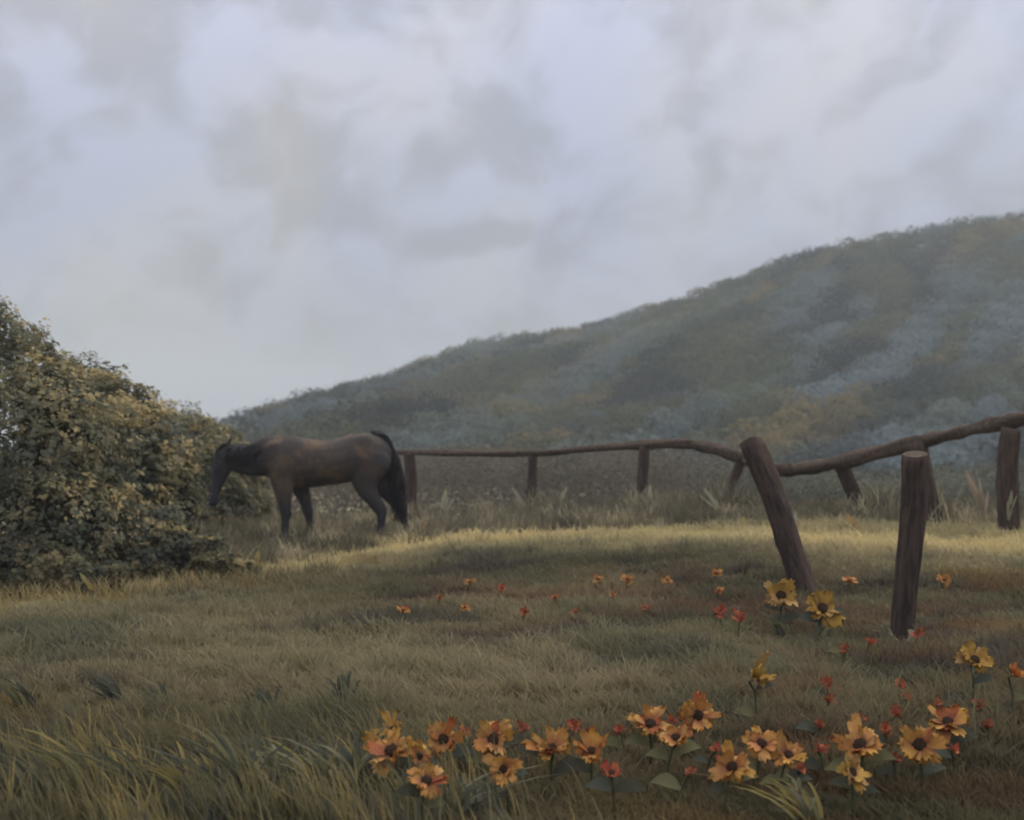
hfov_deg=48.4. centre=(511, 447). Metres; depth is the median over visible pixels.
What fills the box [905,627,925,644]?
red flower
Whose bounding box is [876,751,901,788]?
red flower
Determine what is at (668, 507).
long grass
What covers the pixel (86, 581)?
dry leaf
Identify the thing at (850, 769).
orange flower
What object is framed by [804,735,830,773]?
red flower
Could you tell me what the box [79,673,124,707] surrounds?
grass tuft
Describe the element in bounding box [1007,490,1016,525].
dry leaf
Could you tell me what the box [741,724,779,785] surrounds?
orange flower
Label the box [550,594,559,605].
meadow flower
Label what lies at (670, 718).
red flower
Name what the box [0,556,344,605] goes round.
rough grass
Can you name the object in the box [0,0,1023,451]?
sky
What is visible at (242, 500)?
shrub
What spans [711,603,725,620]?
red flower
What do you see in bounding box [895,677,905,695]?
red flower
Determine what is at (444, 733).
orange flower
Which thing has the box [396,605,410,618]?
meadow flower
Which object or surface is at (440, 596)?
meadow flower
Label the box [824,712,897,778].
orange flower
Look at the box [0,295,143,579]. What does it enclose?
shrub
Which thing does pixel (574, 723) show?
red flower
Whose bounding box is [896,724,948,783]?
orange flower
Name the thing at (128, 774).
grass tuft
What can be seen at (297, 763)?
grass tuft
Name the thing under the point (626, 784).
orange flower
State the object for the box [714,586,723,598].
meadow flower
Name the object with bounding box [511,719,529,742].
red flower
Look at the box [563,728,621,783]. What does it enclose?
orange flower
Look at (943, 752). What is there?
red flower
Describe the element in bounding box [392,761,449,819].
orange flower
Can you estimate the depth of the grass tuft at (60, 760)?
3.89 m
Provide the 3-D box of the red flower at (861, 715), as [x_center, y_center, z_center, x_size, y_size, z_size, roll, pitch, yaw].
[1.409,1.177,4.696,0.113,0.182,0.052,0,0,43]
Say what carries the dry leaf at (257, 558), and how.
on the ground at (622, 625)
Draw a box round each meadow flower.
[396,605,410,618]
[436,593,443,603]
[461,603,469,612]
[464,577,475,590]
[497,583,505,597]
[519,606,529,619]
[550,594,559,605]
[592,573,603,586]
[608,591,616,600]
[620,574,632,588]
[640,604,650,616]
[660,575,672,583]
[711,566,722,578]
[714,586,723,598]
[841,575,857,593]
[935,572,950,591]
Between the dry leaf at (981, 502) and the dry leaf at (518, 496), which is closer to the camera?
the dry leaf at (981, 502)
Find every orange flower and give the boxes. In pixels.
[361,727,414,788]
[371,708,411,758]
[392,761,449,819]
[395,739,442,776]
[427,716,476,781]
[456,718,515,774]
[476,753,528,814]
[516,725,577,779]
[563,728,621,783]
[585,759,645,819]
[624,702,677,763]
[645,719,701,772]
[677,690,725,753]
[707,740,758,818]
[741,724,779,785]
[760,727,812,802]
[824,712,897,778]
[828,754,880,819]
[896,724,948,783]
[925,703,978,761]
[1001,663,1023,719]
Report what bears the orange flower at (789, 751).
on the ground at (622, 625)
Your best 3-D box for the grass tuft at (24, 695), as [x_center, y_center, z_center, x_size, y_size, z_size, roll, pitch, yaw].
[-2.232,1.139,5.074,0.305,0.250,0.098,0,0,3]
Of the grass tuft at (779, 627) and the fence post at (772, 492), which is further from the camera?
the fence post at (772, 492)
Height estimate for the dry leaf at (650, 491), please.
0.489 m
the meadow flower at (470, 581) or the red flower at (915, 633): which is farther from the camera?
the meadow flower at (470, 581)
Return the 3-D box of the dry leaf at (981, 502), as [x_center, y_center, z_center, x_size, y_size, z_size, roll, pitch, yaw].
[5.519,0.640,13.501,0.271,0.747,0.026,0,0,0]
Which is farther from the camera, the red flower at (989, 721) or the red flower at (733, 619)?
the red flower at (733, 619)
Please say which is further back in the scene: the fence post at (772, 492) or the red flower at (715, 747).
the fence post at (772, 492)
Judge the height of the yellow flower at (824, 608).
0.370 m
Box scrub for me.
[224,443,1023,516]
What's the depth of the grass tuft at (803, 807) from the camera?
3.71 m
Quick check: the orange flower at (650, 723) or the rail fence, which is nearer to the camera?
the orange flower at (650, 723)
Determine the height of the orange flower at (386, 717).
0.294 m
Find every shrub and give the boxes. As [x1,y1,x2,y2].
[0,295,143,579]
[0,532,131,599]
[1,348,211,575]
[115,527,262,582]
[134,400,277,529]
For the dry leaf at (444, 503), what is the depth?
18.50 m
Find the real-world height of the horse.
1.527 m
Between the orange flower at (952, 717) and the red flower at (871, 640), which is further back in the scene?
the red flower at (871, 640)
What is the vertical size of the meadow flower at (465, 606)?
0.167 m
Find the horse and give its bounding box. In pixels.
[208,430,409,537]
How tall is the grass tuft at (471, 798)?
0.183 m
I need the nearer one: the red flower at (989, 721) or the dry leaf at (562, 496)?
the red flower at (989, 721)
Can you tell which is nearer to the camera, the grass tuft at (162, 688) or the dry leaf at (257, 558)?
the grass tuft at (162, 688)
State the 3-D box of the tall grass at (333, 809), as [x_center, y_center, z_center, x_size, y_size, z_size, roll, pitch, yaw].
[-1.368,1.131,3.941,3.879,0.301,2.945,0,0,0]
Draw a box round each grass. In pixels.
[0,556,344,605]
[0,696,658,819]
[85,477,1023,573]
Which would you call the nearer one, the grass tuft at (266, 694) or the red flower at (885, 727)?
the red flower at (885, 727)
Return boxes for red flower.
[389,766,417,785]
[458,724,470,743]
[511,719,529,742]
[553,718,581,742]
[583,725,595,733]
[606,723,624,751]
[650,767,697,792]
[662,713,677,723]
[692,742,721,769]
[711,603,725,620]
[723,608,745,636]
[771,762,805,787]
[795,717,825,740]
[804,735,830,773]
[807,693,836,712]
[811,675,832,702]
[828,642,848,663]
[842,713,867,726]
[856,636,877,653]
[872,702,901,724]
[874,721,892,749]
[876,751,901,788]
[892,690,911,704]
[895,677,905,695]
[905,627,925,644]
[921,697,943,711]
[932,743,959,769]
[968,717,994,737]
[969,698,987,715]
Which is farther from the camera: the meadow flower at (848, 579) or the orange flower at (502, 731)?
the meadow flower at (848, 579)
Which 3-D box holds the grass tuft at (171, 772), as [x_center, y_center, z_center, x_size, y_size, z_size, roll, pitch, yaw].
[-1.262,1.135,3.866,0.509,0.254,0.203,0,0,0]
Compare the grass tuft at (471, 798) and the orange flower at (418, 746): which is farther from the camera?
the orange flower at (418, 746)
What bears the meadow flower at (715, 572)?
on the ground at (622, 625)
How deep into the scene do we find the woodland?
143.81 m
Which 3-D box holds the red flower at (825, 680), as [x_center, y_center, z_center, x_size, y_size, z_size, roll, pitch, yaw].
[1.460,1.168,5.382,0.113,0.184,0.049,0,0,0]
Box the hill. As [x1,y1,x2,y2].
[268,235,1023,483]
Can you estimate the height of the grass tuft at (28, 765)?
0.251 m
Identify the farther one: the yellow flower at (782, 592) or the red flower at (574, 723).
the yellow flower at (782, 592)
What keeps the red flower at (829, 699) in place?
on the ground at (622, 625)
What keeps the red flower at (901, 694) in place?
on the ground at (622, 625)
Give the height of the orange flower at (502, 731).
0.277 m
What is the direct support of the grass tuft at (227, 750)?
on the ground at (622, 625)
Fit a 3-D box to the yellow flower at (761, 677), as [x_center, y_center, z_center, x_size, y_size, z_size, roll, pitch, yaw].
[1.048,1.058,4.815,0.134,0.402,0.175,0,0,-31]
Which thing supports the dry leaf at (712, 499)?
on the ground at (622, 625)
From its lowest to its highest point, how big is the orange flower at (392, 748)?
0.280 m
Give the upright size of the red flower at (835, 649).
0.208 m
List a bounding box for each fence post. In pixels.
[740,436,818,596]
[890,451,928,643]
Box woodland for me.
[1,209,1023,486]
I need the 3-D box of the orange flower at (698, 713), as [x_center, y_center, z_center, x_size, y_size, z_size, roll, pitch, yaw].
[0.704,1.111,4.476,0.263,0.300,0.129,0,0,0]
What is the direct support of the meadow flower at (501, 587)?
on the ground at (622, 625)
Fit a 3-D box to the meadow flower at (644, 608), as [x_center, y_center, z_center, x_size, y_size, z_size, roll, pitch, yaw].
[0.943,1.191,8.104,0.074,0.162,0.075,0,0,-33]
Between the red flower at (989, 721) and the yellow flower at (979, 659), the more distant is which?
the yellow flower at (979, 659)
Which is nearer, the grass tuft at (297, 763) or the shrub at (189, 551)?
the grass tuft at (297, 763)
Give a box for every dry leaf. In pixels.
[80,573,92,596]
[254,550,259,580]
[440,489,452,515]
[512,487,526,509]
[558,487,566,504]
[648,485,652,503]
[698,487,719,508]
[793,511,797,524]
[845,512,857,529]
[966,470,988,524]
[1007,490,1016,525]
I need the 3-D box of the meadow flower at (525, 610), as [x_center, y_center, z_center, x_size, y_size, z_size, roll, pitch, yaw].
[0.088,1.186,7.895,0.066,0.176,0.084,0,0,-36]
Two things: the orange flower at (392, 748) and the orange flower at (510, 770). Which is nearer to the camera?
the orange flower at (510, 770)
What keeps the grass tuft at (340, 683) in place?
on the ground at (622, 625)
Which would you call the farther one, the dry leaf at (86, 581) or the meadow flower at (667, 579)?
the meadow flower at (667, 579)
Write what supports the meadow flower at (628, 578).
on the ground at (622, 625)
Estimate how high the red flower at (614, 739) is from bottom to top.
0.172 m
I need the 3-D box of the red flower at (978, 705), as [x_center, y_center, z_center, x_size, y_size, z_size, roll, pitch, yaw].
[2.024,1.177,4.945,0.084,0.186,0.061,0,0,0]
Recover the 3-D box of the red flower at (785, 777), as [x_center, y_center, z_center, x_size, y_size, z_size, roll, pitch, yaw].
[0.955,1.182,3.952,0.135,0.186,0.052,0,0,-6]
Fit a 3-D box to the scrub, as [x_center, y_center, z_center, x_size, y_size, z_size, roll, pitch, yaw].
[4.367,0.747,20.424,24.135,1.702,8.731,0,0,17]
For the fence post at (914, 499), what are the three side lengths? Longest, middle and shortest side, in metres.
1.509 x 0.179 x 0.160 m
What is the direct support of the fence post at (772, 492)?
on the ground at (622, 625)
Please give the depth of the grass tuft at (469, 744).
4.24 m
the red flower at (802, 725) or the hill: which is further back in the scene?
the hill
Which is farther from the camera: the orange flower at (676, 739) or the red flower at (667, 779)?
the orange flower at (676, 739)
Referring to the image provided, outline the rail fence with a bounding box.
[276,412,1023,530]
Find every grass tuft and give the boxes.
[0,677,39,713]
[0,727,109,796]
[0,749,73,814]
[65,739,165,807]
[77,740,213,811]
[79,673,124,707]
[123,722,306,798]
[137,681,168,704]
[206,737,342,789]
[217,733,303,778]
[241,684,279,711]
[273,727,430,793]
[325,670,359,704]
[437,765,568,818]
[460,725,545,776]
[673,771,823,819]
[759,611,789,638]
[811,622,834,645]
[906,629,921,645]
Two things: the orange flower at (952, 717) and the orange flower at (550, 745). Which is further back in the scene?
the orange flower at (952, 717)
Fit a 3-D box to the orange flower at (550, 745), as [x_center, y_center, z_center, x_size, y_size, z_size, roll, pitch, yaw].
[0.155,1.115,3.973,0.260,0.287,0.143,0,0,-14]
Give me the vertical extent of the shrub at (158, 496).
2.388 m
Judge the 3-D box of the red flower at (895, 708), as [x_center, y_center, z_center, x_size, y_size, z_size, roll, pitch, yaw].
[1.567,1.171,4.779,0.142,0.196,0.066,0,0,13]
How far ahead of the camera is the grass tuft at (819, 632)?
7.14 m
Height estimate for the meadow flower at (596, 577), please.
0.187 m
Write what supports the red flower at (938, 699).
on the ground at (622, 625)
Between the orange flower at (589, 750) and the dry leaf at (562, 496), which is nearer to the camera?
the orange flower at (589, 750)
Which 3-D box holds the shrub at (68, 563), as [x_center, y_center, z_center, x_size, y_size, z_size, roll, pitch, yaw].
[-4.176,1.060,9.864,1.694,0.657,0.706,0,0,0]
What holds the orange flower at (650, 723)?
on the ground at (622, 625)
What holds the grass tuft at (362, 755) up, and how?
on the ground at (622, 625)
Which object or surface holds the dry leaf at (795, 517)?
on the ground at (622, 625)
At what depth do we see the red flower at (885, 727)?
4.51 m
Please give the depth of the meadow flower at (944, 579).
9.34 m
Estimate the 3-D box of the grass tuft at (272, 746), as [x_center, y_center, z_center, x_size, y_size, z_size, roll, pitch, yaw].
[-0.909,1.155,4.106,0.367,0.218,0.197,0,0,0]
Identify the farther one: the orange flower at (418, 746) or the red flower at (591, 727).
the red flower at (591, 727)
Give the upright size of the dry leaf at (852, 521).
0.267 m
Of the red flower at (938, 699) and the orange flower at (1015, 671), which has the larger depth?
the red flower at (938, 699)
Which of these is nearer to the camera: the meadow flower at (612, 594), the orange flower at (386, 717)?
the orange flower at (386, 717)
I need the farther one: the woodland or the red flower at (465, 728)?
the woodland
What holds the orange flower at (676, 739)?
on the ground at (622, 625)
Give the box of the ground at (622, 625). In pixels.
[2,479,1023,819]
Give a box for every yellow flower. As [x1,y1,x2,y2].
[734,650,776,719]
[762,577,799,620]
[797,589,848,628]
[940,638,996,706]
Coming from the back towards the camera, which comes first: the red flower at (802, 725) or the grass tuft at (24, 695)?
the grass tuft at (24, 695)
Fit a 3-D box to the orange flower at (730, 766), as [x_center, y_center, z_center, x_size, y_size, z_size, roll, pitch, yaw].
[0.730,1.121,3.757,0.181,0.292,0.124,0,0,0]

